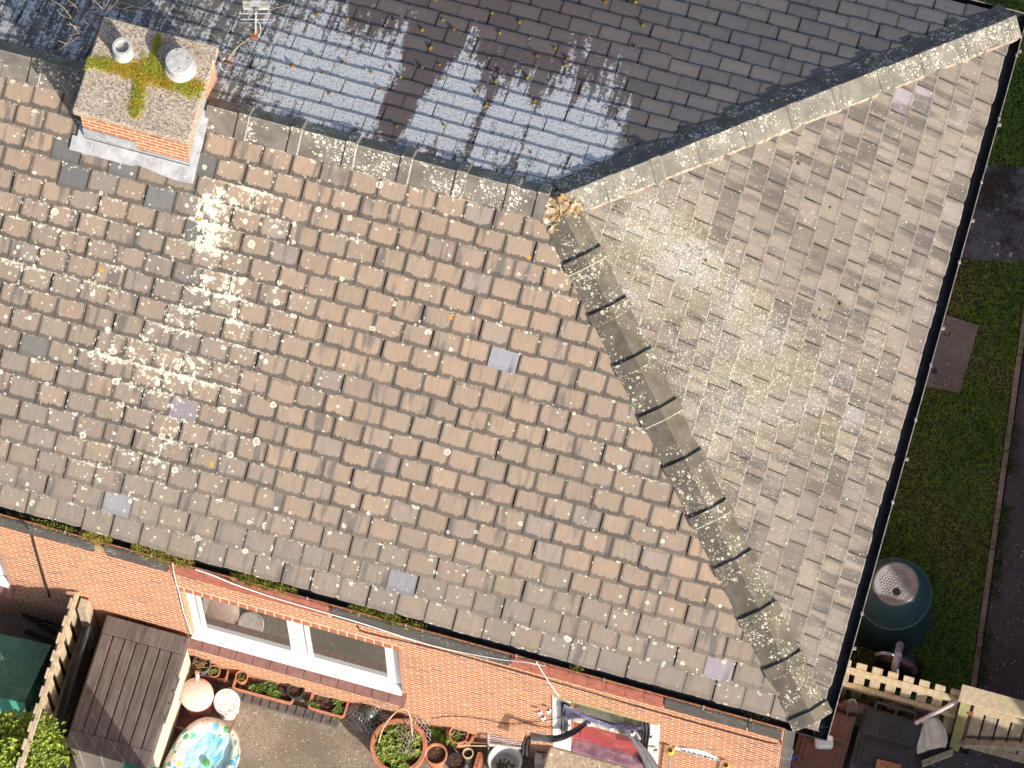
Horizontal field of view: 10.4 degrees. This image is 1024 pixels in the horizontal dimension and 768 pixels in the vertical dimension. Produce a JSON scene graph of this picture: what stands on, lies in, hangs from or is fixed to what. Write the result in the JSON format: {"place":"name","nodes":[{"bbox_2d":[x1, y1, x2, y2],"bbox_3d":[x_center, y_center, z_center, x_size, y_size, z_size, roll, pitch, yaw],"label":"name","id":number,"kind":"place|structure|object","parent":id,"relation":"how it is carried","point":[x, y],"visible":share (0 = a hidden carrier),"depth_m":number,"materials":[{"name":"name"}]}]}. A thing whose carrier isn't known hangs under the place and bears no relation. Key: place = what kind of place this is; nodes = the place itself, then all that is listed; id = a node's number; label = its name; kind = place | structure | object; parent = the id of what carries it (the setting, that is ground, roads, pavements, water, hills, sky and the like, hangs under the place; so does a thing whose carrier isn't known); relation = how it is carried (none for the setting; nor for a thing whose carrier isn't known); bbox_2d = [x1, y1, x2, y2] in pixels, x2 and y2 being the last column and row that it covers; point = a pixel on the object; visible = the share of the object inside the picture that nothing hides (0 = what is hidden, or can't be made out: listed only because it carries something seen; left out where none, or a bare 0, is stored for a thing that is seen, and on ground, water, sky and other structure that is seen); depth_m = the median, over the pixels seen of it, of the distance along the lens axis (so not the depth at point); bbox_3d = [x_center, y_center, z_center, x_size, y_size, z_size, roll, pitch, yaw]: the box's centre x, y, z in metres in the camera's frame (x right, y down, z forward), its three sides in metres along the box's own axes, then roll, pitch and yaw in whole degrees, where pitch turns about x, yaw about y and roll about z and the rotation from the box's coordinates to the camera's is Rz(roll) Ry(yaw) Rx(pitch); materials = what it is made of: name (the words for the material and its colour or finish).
{"place":"outdoors","nodes":[
{"label":"outdoors","id":0,"kind":"place"},
{"bbox_2d":[0,611,534,767],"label":"patio","id":1,"kind":"structure","parent":0,"point":[271,738],"depth_m":49.47,"materials":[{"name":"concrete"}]},
{"bbox_2d":[0,634,53,720],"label":"cold frame","id":2,"kind":"object","parent":1,"relation":"on","point":[23,666],"visible":0.67,"depth_m":49.05,"materials":[{"name":"teal"}]},
{"bbox_2d":[0,709,77,767],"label":"leafy shrub","id":3,"kind":"object","parent":1,"relation":"on","point":[13,734],"visible":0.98,"depth_m":48.15,"materials":[{"name":"green plant"}]},
{"bbox_2d":[21,613,56,635],"bbox_3d":[-4.179,2.122,49.708,0.351,0.063,0.042,29,74,10],"label":"timber","id":4,"kind":"object","parent":1,"relation":"on","point":[40,624],"visible":1,"depth_m":49.69,"materials":[{"name":"brown wood"}]},
{"bbox_2d":[24,629,54,644],"bbox_3d":[-4.174,2.233,49.671,0.279,0.063,0.042,20,73,7],"label":"timber","id":5,"kind":"object","parent":1,"relation":"on","point":[39,636],"visible":1,"depth_m":49.66,"materials":[{"name":"brown wood"}]},
{"bbox_2d":[31,616,58,626],"bbox_3d":[-4.223,2.048,49.733,0.470,0.063,0.042,20,73,7],"label":"timber","id":6,"kind":"object","parent":1,"relation":"on","point":[52,623],"visible":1,"depth_m":49.70,"materials":[{"name":"brown wood"}]},
{"bbox_2d":[16,592,99,767],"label":"picket fence","id":7,"kind":"object","parent":1,"relation":"on","point":[55,680],"visible":0.72,"depth_m":48.61,"materials":[{"name":"brown wood"}]},
{"bbox_2d":[52,625,84,741],"bbox_3d":[-3.886,2.752,48.789,0.061,0.372,1.333,15,72,5],"label":"pipe","id":8,"kind":"object","parent":7,"relation":"attached to","point":[70,672],"visible":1,"depth_m":48.78,"materials":[{"name":"black plastic"}]},
{"bbox_2d":[50,625,91,756],"bbox_3d":[-3.853,2.749,48.748,0.061,0.372,1.333,15,72,5],"label":"pipe","id":9,"kind":"object","parent":7,"relation":"attached to","point":[76,670],"visible":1,"depth_m":48.74,"materials":[{"name":"black plastic"}]},
{"bbox_2d":[58,647,95,767],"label":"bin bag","id":10,"kind":"object","parent":1,"relation":"on","point":[65,735],"visible":0.25,"depth_m":49.05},
{"bbox_2d":[66,615,191,767],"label":"storage box","id":11,"kind":"object","parent":1,"relation":"on","point":[129,707],"visible":1,"depth_m":48.56,"materials":[{"name":"brown wood"}]},
{"bbox_2d":[124,764,157,767],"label":"green box","id":12,"kind":"object","parent":1,"relation":"on","point":[128,766],"visible":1,"depth_m":48.48,"materials":[{"name":"plastic"}]},
{"bbox_2d":[174,705,207,732],"bbox_3d":[-2.847,2.928,49.452,0.300,0.148,0.280,15,72,5],"label":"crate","id":13,"kind":"object","parent":1,"relation":"on","point":[185,719],"visible":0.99,"depth_m":49.50,"materials":[{"name":"brown plastic"}]},
{"bbox_2d":[180,670,213,716],"bbox_3d":[-2.751,2.747,49.373,0.298,0.437,0.331,38,76,12],"label":"bucket","id":14,"kind":"object","parent":1,"relation":"on","point":[196,695],"visible":1,"depth_m":49.20,"materials":[{"name":"beige plastic"}]},
{"bbox_2d":[162,717,240,767],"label":"paddling pool","id":15,"kind":"structure","parent":1,"relation":"on","point":[207,742],"depth_m":49.15,"materials":[{"name":"plastic"}]},
{"bbox_2d":[191,668,229,682],"bbox_3d":[-2.654,2.532,49.589,0.331,0.160,0.162,12,72,4],"label":"planter","id":16,"kind":"object","parent":1,"relation":"on","point":[223,676],"visible":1,"depth_m":49.54,"materials":[{"name":"ceramic"}]},
{"bbox_2d":[191,656,210,674],"bbox_3d":[-2.728,2.490,49.465,0.171,0.223,0.176,15,72,5],"label":"flower pot","id":17,"kind":"object","parent":16,"relation":"in","point":[203,666],"visible":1,"depth_m":49.39,"materials":[{"name":"grey plastic"}]},
{"bbox_2d":[208,665,219,677],"bbox_3d":[-2.620,2.540,49.493,0.113,0.137,0.113,15,72,5],"label":"flower pot","id":18,"kind":"object","parent":16,"relation":"in","point":[214,671],"visible":1,"depth_m":49.45,"materials":[{"name":"ceramic"}]},
{"bbox_2d":[213,689,239,719],"bbox_3d":[-2.500,2.825,49.416,0.235,0.302,0.235,15,72,5],"label":"bucket","id":19,"kind":"object","parent":1,"relation":"on","point":[226,702],"visible":1,"depth_m":49.28,"materials":[{"name":"white plastic"}]},
{"bbox_2d":[228,714,239,732],"bbox_3d":[-2.434,2.968,49.155,0.024,0.424,0.295,11,72,4],"label":"wooden lath","id":20,"kind":"object","parent":1,"relation":"on","point":[233,723],"visible":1,"depth_m":49.15,"materials":[{"name":"brown wood"}]},
{"bbox_2d":[232,672,293,704],"bbox_3d":[-2.175,2.695,49.526,0.560,0.168,0.192,15,72,5],"label":"planter","id":21,"kind":"object","parent":1,"relation":"on","point":[264,688],"visible":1,"depth_m":49.47,"materials":[{"name":"ceramic"}]},
{"bbox_2d":[235,670,247,684],"bbox_3d":[-2.376,2.592,49.472,0.113,0.140,0.113,15,72,5],"label":"flower pot","id":22,"kind":"object","parent":21,"relation":"in","point":[241,677],"visible":1,"depth_m":49.42,"materials":[{"name":"ceramic"}]},
{"bbox_2d":[286,684,304,701],"bbox_3d":[-1.900,2.713,49.459,0.161,0.200,0.161,15,72,5],"label":"flower pot","id":23,"kind":"object","parent":21,"relation":"on","point":[296,693],"visible":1,"depth_m":49.39,"materials":[{"name":"plastic"}]},
{"bbox_2d":[216,684,339,727],"bbox_3d":[-2.059,2.838,49.537,1.112,0.055,0.090,15,72,5],"label":"brick edging","id":24,"kind":"object","parent":1,"relation":"on","point":[291,709],"visible":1,"depth_m":49.51,"materials":[{"name":"grey brick"}]},
{"bbox_2d":[306,692,348,720],"bbox_3d":[-1.628,2.842,49.467,0.367,0.179,0.214,15,72,5],"label":"planter","id":25,"kind":"object","parent":1,"relation":"on","point":[335,709],"visible":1,"depth_m":49.42,"materials":[{"name":"ceramic"}]},
{"bbox_2d":[342,704,393,734],"bbox_3d":[-1.224,2.903,49.377,0.514,0.249,0.321,15,72,5],"label":"wire netting","id":26,"kind":"object","parent":1,"relation":"on","point":[357,719],"visible":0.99,"depth_m":49.38,"materials":[{"name":"grey metal"}]},
{"bbox_2d":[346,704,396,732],"bbox_3d":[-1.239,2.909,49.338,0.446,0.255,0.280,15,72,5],"label":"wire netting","id":27,"kind":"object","parent":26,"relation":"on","point":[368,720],"visible":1,"depth_m":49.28,"materials":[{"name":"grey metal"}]},
{"bbox_2d":[357,704,381,730],"bbox_3d":[-1.254,2.910,49.374,0.220,0.305,0.220,15,72,5],"label":"bell jar","id":28,"kind":"object","parent":1,"relation":"on","point":[364,710],"visible":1,"depth_m":49.27,"materials":[{"name":"clear glass"}]},
{"bbox_2d":[370,718,426,767],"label":"planting bowl","id":29,"kind":"object","parent":1,"relation":"on","point":[385,752],"visible":1,"depth_m":49.10,"materials":[{"name":"ceramic"}]},
{"bbox_2d":[378,707,412,742],"bbox_3d":[-1.031,2.973,48.988,0.324,0.341,0.200,-10,72,-3],"label":"cane hoop","id":30,"kind":"object","parent":29,"relation":"in","point":[394,713],"visible":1,"depth_m":48.95,"materials":[{"name":"beige wicker"}]},
{"bbox_2d":[395,714,430,755],"bbox_3d":[-0.863,3.054,49.157,0.315,0.158,0.434,15,72,5],"label":"wire netting","id":31,"kind":"object","parent":29,"relation":"on","point":[410,731],"visible":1,"depth_m":49.13,"materials":[{"name":"grey metal"}]},
{"bbox_2d":[420,724,446,745],"bbox_3d":[-0.634,3.014,49.304,0.426,0.263,0.480,34,75,11],"label":"grass plant","id":32,"kind":"object","parent":1,"relation":"on","point":[439,732],"depth_m":49.36,"materials":[{"name":"green plant"}]},
{"bbox_2d":[425,743,447,767],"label":"flower pot","id":33,"kind":"object","parent":1,"relation":"on","point":[436,755],"visible":1,"depth_m":49.18,"materials":[{"name":"ceramic"}]},
{"bbox_2d":[447,752,465,767],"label":"flower pot","id":34,"kind":"object","parent":1,"relation":"on","point":[456,760],"visible":1,"depth_m":49.25,"materials":[{"name":"plastic"}]},
{"bbox_2d":[446,727,474,749],"bbox_3d":[-0.450,3.093,49.340,0.258,0.240,0.258,15,72,5],"label":"flower pot","id":35,"kind":"object","parent":1,"relation":"on","point":[470,738],"visible":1,"depth_m":49.23,"materials":[{"name":"ceramic"}]},
{"bbox_2d":[446,727,467,747],"bbox_3d":[-0.486,3.108,49.281,0.231,0.223,0.175,-33,74,-10],"label":"flower pot","id":36,"kind":"object","parent":35,"relation":"in","point":[456,737],"visible":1,"depth_m":49.19,"materials":[{"name":"ceramic"}]},
{"bbox_2d":[464,741,486,743],"bbox_3d":[-0.262,3.139,49.128,0.316,0.020,0.012,4,72,2],"label":"garden cane","id":37,"kind":"object","parent":36,"relation":"on","point":[475,742],"visible":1,"depth_m":49.13,"materials":[{"name":"brown wood"}]},
{"bbox_2d":[462,748,473,762],"bbox_3d":[-0.384,3.263,49.294,0.099,0.220,0.099,15,72,5],"label":"flower pot","id":38,"kind":"object","parent":1,"relation":"on","point":[468,753],"visible":1,"depth_m":49.22,"materials":[{"name":"beige ceramic"}]},
{"bbox_2d":[471,753,486,767],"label":"slate offcut","id":39,"kind":"object","parent":1,"relation":"on","point":[484,760],"visible":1,"depth_m":49.37,"materials":[{"name":"grey stone"}]},
{"bbox_2d":[473,752,483,767],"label":"brick","id":40,"kind":"object","parent":39,"relation":"on","point":[479,759],"visible":1,"depth_m":49.15,"materials":[{"name":"orange brick"}]},
{"bbox_2d":[488,743,521,767],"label":"bucket","id":41,"kind":"object","parent":1,"relation":"on","point":[501,757],"visible":1,"depth_m":49.28,"materials":[{"name":"white plastic"}]},
{"bbox_2d":[457,745,494,746],"bbox_3d":[-0.312,3.159,49.101,0.328,0.020,0.012,1,72,1],"label":"garden cane","id":42,"kind":"object","parent":41,"relation":"on","point":[475,745],"visible":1,"depth_m":49.10,"materials":[{"name":"brown wood"}]},
{"bbox_2d":[486,733,523,763],"bbox_3d":[-0.058,3.159,49.214,0.356,0.432,0.189,7,72,3],"label":"wire rack","id":43,"kind":"object","parent":1,"relation":"on","point":[489,743],"visible":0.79,"depth_m":49.01,"materials":[{"name":"metal"}]},
{"bbox_2d":[535,753,545,767],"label":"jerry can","id":44,"kind":"object","parent":1,"relation":"on","point":[539,759],"visible":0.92,"depth_m":49.09,"materials":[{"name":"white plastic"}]},
{"bbox_2d":[542,749,548,767],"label":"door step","id":45,"kind":"object","parent":1,"relation":"on","point":[545,758],"depth_m":48.89,"materials":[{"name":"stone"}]},
{"bbox_2d":[544,746,628,767],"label":"door sill","id":46,"kind":"structure","parent":45,"relation":"on","point":[558,758],"depth_m":48.77,"materials":[{"name":"stone"}]},
{"bbox_2d":[666,747,674,767],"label":"stake lantern","id":47,"kind":"object","parent":1,"relation":"on","point":[670,751],"visible":1,"depth_m":47.59,"materials":[{"name":"yellow plastic"}]},
{"bbox_2d":[722,762,729,767],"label":"stake lantern","id":48,"kind":"object","parent":1,"relation":"on","point":[725,765],"visible":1,"depth_m":47.53,"materials":[{"name":"yellow plastic"}]},
{"bbox_2d":[297,304,1023,767],"bbox_3d":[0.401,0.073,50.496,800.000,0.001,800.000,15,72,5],"label":"ground","id":49,"kind":"structure","parent":0,"point":[991,534],"depth_m":50.04,"materials":[{"name":"soil"}]},
{"bbox_2d":[0,0,1023,767],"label":"house","id":50,"kind":"structure","parent":49,"relation":"on","point":[268,312],"depth_m":46.37,"materials":[{"name":"tile"}]},
{"bbox_2d":[0,557,14,598],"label":"window","id":51,"kind":"structure","parent":50,"relation":"in","point":[7,591],"depth_m":48.92,"materials":[{"name":"white plastic"}]},
{"bbox_2d":[4,511,25,522],"bbox_3d":[-4.138,1.103,46.774,0.203,0.060,0.128,15,72,5],"label":"moss clump","id":52,"kind":"object","parent":50,"relation":"on","point":[16,515],"visible":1,"depth_m":46.80,"materials":[{"name":"green plant"}]},
{"bbox_2d":[22,521,49,597],"bbox_3d":[-4.031,1.492,47.728,0.059,2.344,0.031,-43,76,-12],"label":"cable","id":53,"kind":"object","parent":50,"relation":"attached to","point":[37,556],"visible":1,"depth_m":47.81,"materials":[{"name":"black plastic"}]},
{"bbox_2d":[30,517,77,536],"bbox_3d":[-3.815,1.178,46.745,0.427,0.061,0.126,15,72,5],"label":"moss clump","id":54,"kind":"object","parent":50,"relation":"on","point":[69,529],"visible":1,"depth_m":46.76,"materials":[{"name":"green plant"}]},
{"bbox_2d":[78,530,112,546],"bbox_3d":[-3.466,1.275,46.687,0.316,0.106,0.173,15,72,5],"label":"moss clump","id":55,"kind":"object","parent":50,"relation":"on","point":[91,535],"visible":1,"depth_m":46.71,"materials":[{"name":"plant"}]},
{"bbox_2d":[52,0,149,51],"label":"bare shrub","id":56,"kind":"object","parent":50,"relation":"on","point":[92,25],"visible":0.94,"depth_m":45.97,"materials":[{"name":"brown plant"}]},
{"bbox_2d":[85,33,207,119],"bbox_3d":[-2.969,-2.496,45.636,0.676,0.047,0.910,-41,76,-12],"label":"moss patch","id":57,"kind":"object","parent":50,"relation":"on","point":[155,71],"visible":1,"depth_m":45.65,"materials":[{"name":"green plant"}]},
{"bbox_2d":[130,543,194,569],"bbox_3d":[-2.908,1.424,46.626,0.566,0.118,0.202,15,72,5],"label":"moss clump","id":58,"kind":"object","parent":50,"relation":"on","point":[147,551],"visible":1,"depth_m":46.66,"materials":[{"name":"green plant"}]},
{"bbox_2d":[172,563,191,633],"bbox_3d":[-2.806,1.822,47.619,0.038,2.223,0.039,15,72,5],"label":"cable","id":59,"kind":"object","parent":50,"relation":"attached to","point":[180,599],"visible":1,"depth_m":47.68,"materials":[{"name":"white plastic"}]},
{"bbox_2d":[218,2,270,71],"bbox_3d":[-2.179,-2.839,45.866,0.483,0.904,0.247,-7,72,-2],"label":"television aerial","id":60,"kind":"object","parent":50,"relation":"attached to","point":[254,35],"visible":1,"depth_m":45.62,"materials":[{"name":"metal"}]},
{"bbox_2d":[228,572,297,597],"bbox_3d":[-2.071,1.651,46.548,0.606,0.106,0.194,15,72,5],"label":"moss clump","id":61,"kind":"object","parent":50,"relation":"on","point":[253,580],"visible":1,"depth_m":46.58,"materials":[{"name":"green plant"}]},
{"bbox_2d":[174,584,406,706],"bbox_3d":[-1.867,2.185,47.971,1.998,1.608,0.225,15,72,5],"label":"window","id":62,"kind":"structure","parent":50,"relation":"in","point":[216,614],"depth_m":48.35,"materials":[{"name":"white plastic"}]},
{"bbox_2d":[195,569,544,665],"bbox_3d":[-1.171,1.979,46.542,3.008,0.372,0.014,15,72,5],"label":"cable","id":63,"kind":"object","parent":50,"relation":"attached to","point":[366,624],"visible":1,"depth_m":46.63,"materials":[{"name":"white plastic"}]},
{"bbox_2d":[346,603,425,632],"bbox_3d":[-1.047,1.939,46.437,0.693,0.119,0.188,19,73,7],"label":"moss clump","id":64,"kind":"object","parent":50,"relation":"on","point":[363,609],"visible":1,"depth_m":46.48,"materials":[{"name":"green plant"}]},
{"bbox_2d":[431,716,560,723],"bbox_3d":[-0.123,2.847,48.279,1.211,1.241,0.039,14,72,5],"label":"cable","id":65,"kind":"object","parent":50,"relation":"attached to","point":[494,721],"visible":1,"depth_m":48.55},
{"bbox_2d":[536,661,558,695],"bbox_3d":[0.299,2.439,46.648,0.197,0.930,0.031,10,72,4],"label":"cable","id":66,"kind":"object","parent":50,"relation":"attached to","point":[546,678],"visible":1,"depth_m":46.67,"materials":[{"name":"white plastic"}]},
{"bbox_2d":[529,720,587,742],"bbox_3d":[0.403,2.946,47.879,0.540,0.665,0.068,1,72,1],"label":"fabric garland","id":67,"kind":"object","parent":50,"relation":"hanging from","point":[559,737],"visible":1,"depth_m":48.10},
{"bbox_2d":[520,733,531,756],"bbox_3d":[0.117,3.099,48.241,0.102,0.532,0.089,15,72,5],"label":"fabric drape","id":68,"kind":"object","parent":67,"relation":"hanging from","point":[526,749],"visible":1,"depth_m":48.24,"materials":[{"name":"grey fabric"}]},
{"bbox_2d":[559,703,567,733],"bbox_3d":[0.441,2.841,47.693,0.082,0.882,0.070,15,72,5],"label":"fabric drape","id":69,"kind":"object","parent":50,"relation":"hanging from","point":[564,726],"visible":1,"depth_m":47.76,"materials":[{"name":"grey fabric"}]},
{"bbox_2d":[357,626,781,744],"bbox_3d":[0.473,2.499,46.721,3.665,0.230,0.011,15,72,5],"label":"cable","id":70,"kind":"object","parent":50,"relation":"attached to","point":[568,686],"visible":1,"depth_m":46.77,"materials":[{"name":"black plastic"}]},
{"bbox_2d":[569,664,583,675],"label":"moss clump","id":71,"kind":"object","parent":50,"relation":"on","point":[575,669],"visible":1,"depth_m":46.34,"materials":[{"name":"green plant"}]},
{"bbox_2d":[564,704,642,729],"bbox_3d":[0.761,2.856,47.317,0.683,0.422,0.064,15,72,5],"label":"lace pelmet","id":72,"kind":"object","parent":50,"relation":"attached to","point":[571,713],"visible":1,"depth_m":47.24,"materials":[{"name":"fabric"}]},
{"bbox_2d":[625,730,658,767],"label":"fabric garland","id":73,"kind":"object","parent":72,"relation":"hanging from","point":[649,761],"visible":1,"depth_m":47.63},
{"bbox_2d":[552,695,659,767],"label":"window","id":74,"kind":"structure","parent":50,"relation":"in","point":[596,741],"depth_m":48.29,"materials":[{"name":"red paint"}]},
{"bbox_2d":[640,721,649,748],"bbox_3d":[1.121,2.995,47.556,0.102,0.912,0.084,15,72,5],"label":"fabric drape","id":75,"kind":"object","parent":50,"relation":"hanging from","point":[645,728],"visible":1,"depth_m":47.34,"materials":[{"name":"grey fabric"}]},
{"bbox_2d":[674,746,719,761],"bbox_3d":[1.570,3.121,47.605,0.400,0.170,0.017,15,72,5],"label":"garden sign","id":76,"kind":"object","parent":50,"relation":"attached to","point":[698,752],"visible":1,"depth_m":47.60,"materials":[{"name":"white plastic"}]},
{"bbox_2d":[740,713,769,725],"bbox_3d":[1.993,2.752,46.180,0.264,0.040,0.099,15,72,5],"label":"moss clump","id":77,"kind":"object","parent":50,"relation":"on","point":[762,720],"visible":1,"depth_m":46.20,"materials":[{"name":"plant"}]},
{"bbox_2d":[963,306,1023,748],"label":"path edging","id":78,"kind":"object","parent":49,"relation":"on","point":[998,504],"visible":0.95,"depth_m":50.04,"materials":[{"name":"concrete"}]},
{"bbox_2d":[814,735,833,748],"bbox_3d":[2.691,3.087,48.492,0.165,0.120,0.115,0,72,0],"label":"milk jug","id":79,"kind":"object","parent":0,"point":[823,744],"visible":0.76,"depth_m":48.45,"materials":[{"name":"plastic"}]},
{"bbox_2d":[793,726,1014,767],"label":"bin yard","id":80,"kind":"structure","parent":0,"point":[959,760],"depth_m":49.36,"materials":[{"name":"grey concrete"}]},
{"bbox_2d":[790,703,855,767],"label":"wheeled bin","id":81,"kind":"object","parent":80,"relation":"on","point":[808,753],"visible":0.59,"depth_m":48.55,"materials":[{"name":"brown plastic"}]},
{"bbox_2d":[844,698,857,713],"bbox_3d":[2.941,2.789,48.623,0.121,0.175,0.108,15,72,5],"label":"watering can","id":82,"kind":"object","parent":81,"relation":"on","point":[851,708],"visible":1,"depth_m":48.59,"materials":[{"name":"grey plastic"}]},
{"bbox_2d":[849,700,922,767],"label":"wheeled bin","id":83,"kind":"object","parent":80,"relation":"on","point":[887,736],"visible":1,"depth_m":48.56,"materials":[{"name":"black plastic"}]},
{"bbox_2d":[875,759,900,767],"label":"brick","id":84,"kind":"object","parent":83,"relation":"on","point":[882,764],"visible":1,"depth_m":48.41,"materials":[{"name":"brick"}]},
{"bbox_2d":[921,749,953,767],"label":"timber edging","id":85,"kind":"object","parent":80,"relation":"on","point":[937,758],"visible":1,"depth_m":49.28,"materials":[{"name":"grey wood"}]},
{"bbox_2d":[836,0,1023,751],"bbox_3d":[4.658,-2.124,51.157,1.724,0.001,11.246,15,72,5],"label":"lawn","id":86,"kind":"structure","parent":0,"point":[957,536],"depth_m":50.20,"materials":[{"name":"plant"}]},
{"bbox_2d":[837,699,873,726],"bbox_3d":[3.037,2.894,49.206,0.395,0.540,0.150,15,72,5],"label":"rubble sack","id":87,"kind":"object","parent":86,"relation":"on","point":[859,714],"visible":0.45,"depth_m":49.02,"materials":[{"name":"black plastic"}]},
{"bbox_2d":[856,558,931,652],"bbox_3d":[3.341,1.891,49.317,0.740,0.978,0.740,15,72,5],"label":"compost bin","id":88,"kind":"object","parent":86,"relation":"on","point":[897,607],"visible":0.95,"depth_m":48.99,"materials":[{"name":"green plastic"}]},
{"bbox_2d":[886,702,904,715],"bbox_3d":[3.340,2.901,49.169,0.150,0.620,0.070,8,72,3],"label":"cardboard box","id":89,"kind":"object","parent":86,"relation":"on","point":[892,710],"visible":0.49,"depth_m":48.88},
{"bbox_2d":[874,650,923,684],"bbox_3d":[3.390,2.492,49.295,0.434,0.600,0.211,15,72,5],"label":"bin bag","id":90,"kind":"object","parent":86,"relation":"on","point":[884,662],"visible":0.51,"depth_m":49.06,"materials":[{"name":"black plastic"}]},
{"bbox_2d":[900,657,917,674],"bbox_3d":[3.449,2.447,48.898,0.182,0.229,0.062,24,74,8],"label":"pipe","id":91,"kind":"object","parent":90,"relation":"on","point":[910,664],"visible":1,"depth_m":48.83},
{"bbox_2d":[874,651,893,656],"bbox_3d":[3.255,2.356,48.826,0.217,0.132,0.040,15,72,5],"label":"foil strip","id":92,"kind":"object","parent":91,"relation":"attached to","point":[883,653],"visible":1,"depth_m":48.77,"materials":[{"name":"silver metal"}]},
{"bbox_2d":[838,660,960,733],"bbox_3d":[3.314,2.724,48.761,1.100,1.387,0.067,15,72,5],"label":"picket fence","id":93,"kind":"object","parent":86,"relation":"on","point":[892,682],"visible":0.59,"depth_m":48.58,"materials":[{"name":"brown wood"}]},
{"bbox_2d":[891,641,903,673],"bbox_3d":[3.335,2.357,48.648,0.078,0.293,0.342,11,72,4],"label":"foil duct","id":94,"kind":"object","parent":93,"relation":"hanging from","point":[897,656],"visible":0.98,"depth_m":48.54,"materials":[{"name":"silver metal"}]},
{"bbox_2d":[914,699,959,753],"bbox_3d":[3.704,2.934,48.459,0.449,0.858,0.209,-13,72,-4],"label":"snow shovel","id":95,"kind":"object","parent":93,"relation":"attached to","point":[933,734],"visible":1,"depth_m":48.69,"materials":[{"name":"grey plastic"}]},
{"bbox_2d":[913,711,929,719],"bbox_3d":[3.580,2.948,49.215,0.140,0.500,0.060,26,74,9],"label":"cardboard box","id":96,"kind":"object","parent":86,"relation":"on","point":[921,714],"visible":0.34,"depth_m":48.98,"materials":[{"name":"brown cardboard"}]},
{"bbox_2d":[926,315,978,393],"bbox_3d":[3.919,-0.268,50.541,0.400,0.070,0.708,15,72,5],"label":"inspection cover","id":97,"kind":"object","parent":86,"relation":"on","point":[953,351],"visible":0.7,"depth_m":50.51,"materials":[{"name":"concrete"}]},
{"bbox_2d":[925,259,1023,581],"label":"lawn weeds","id":98,"kind":"object","parent":86,"relation":"on","point":[975,401],"visible":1,"depth_m":50.29,"materials":[{"name":"green plant"}]},
{"bbox_2d":[962,164,1023,261],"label":"tarmac patch","id":99,"kind":"object","parent":86,"relation":"on","point":[1005,215],"visible":0.57,"depth_m":50.94,"materials":[{"name":"grey asphalt"}]},
{"bbox_2d":[968,359,1023,767],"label":"path","id":100,"kind":"structure","parent":0,"point":[1005,650],"depth_m":49.80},
{"bbox_2d":[949,684,1023,762],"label":"garden gate","id":101,"kind":"structure","parent":100,"relation":"on","point":[1006,711],"depth_m":48.41,"materials":[{"name":"brown wood"}]},
{"bbox_2d":[963,270,1023,736],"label":"edge weeds","id":102,"kind":"object","parent":100,"relation":"on","point":[1002,546],"visible":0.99,"depth_m":49.95,"materials":[{"name":"green plant"}]}
]}

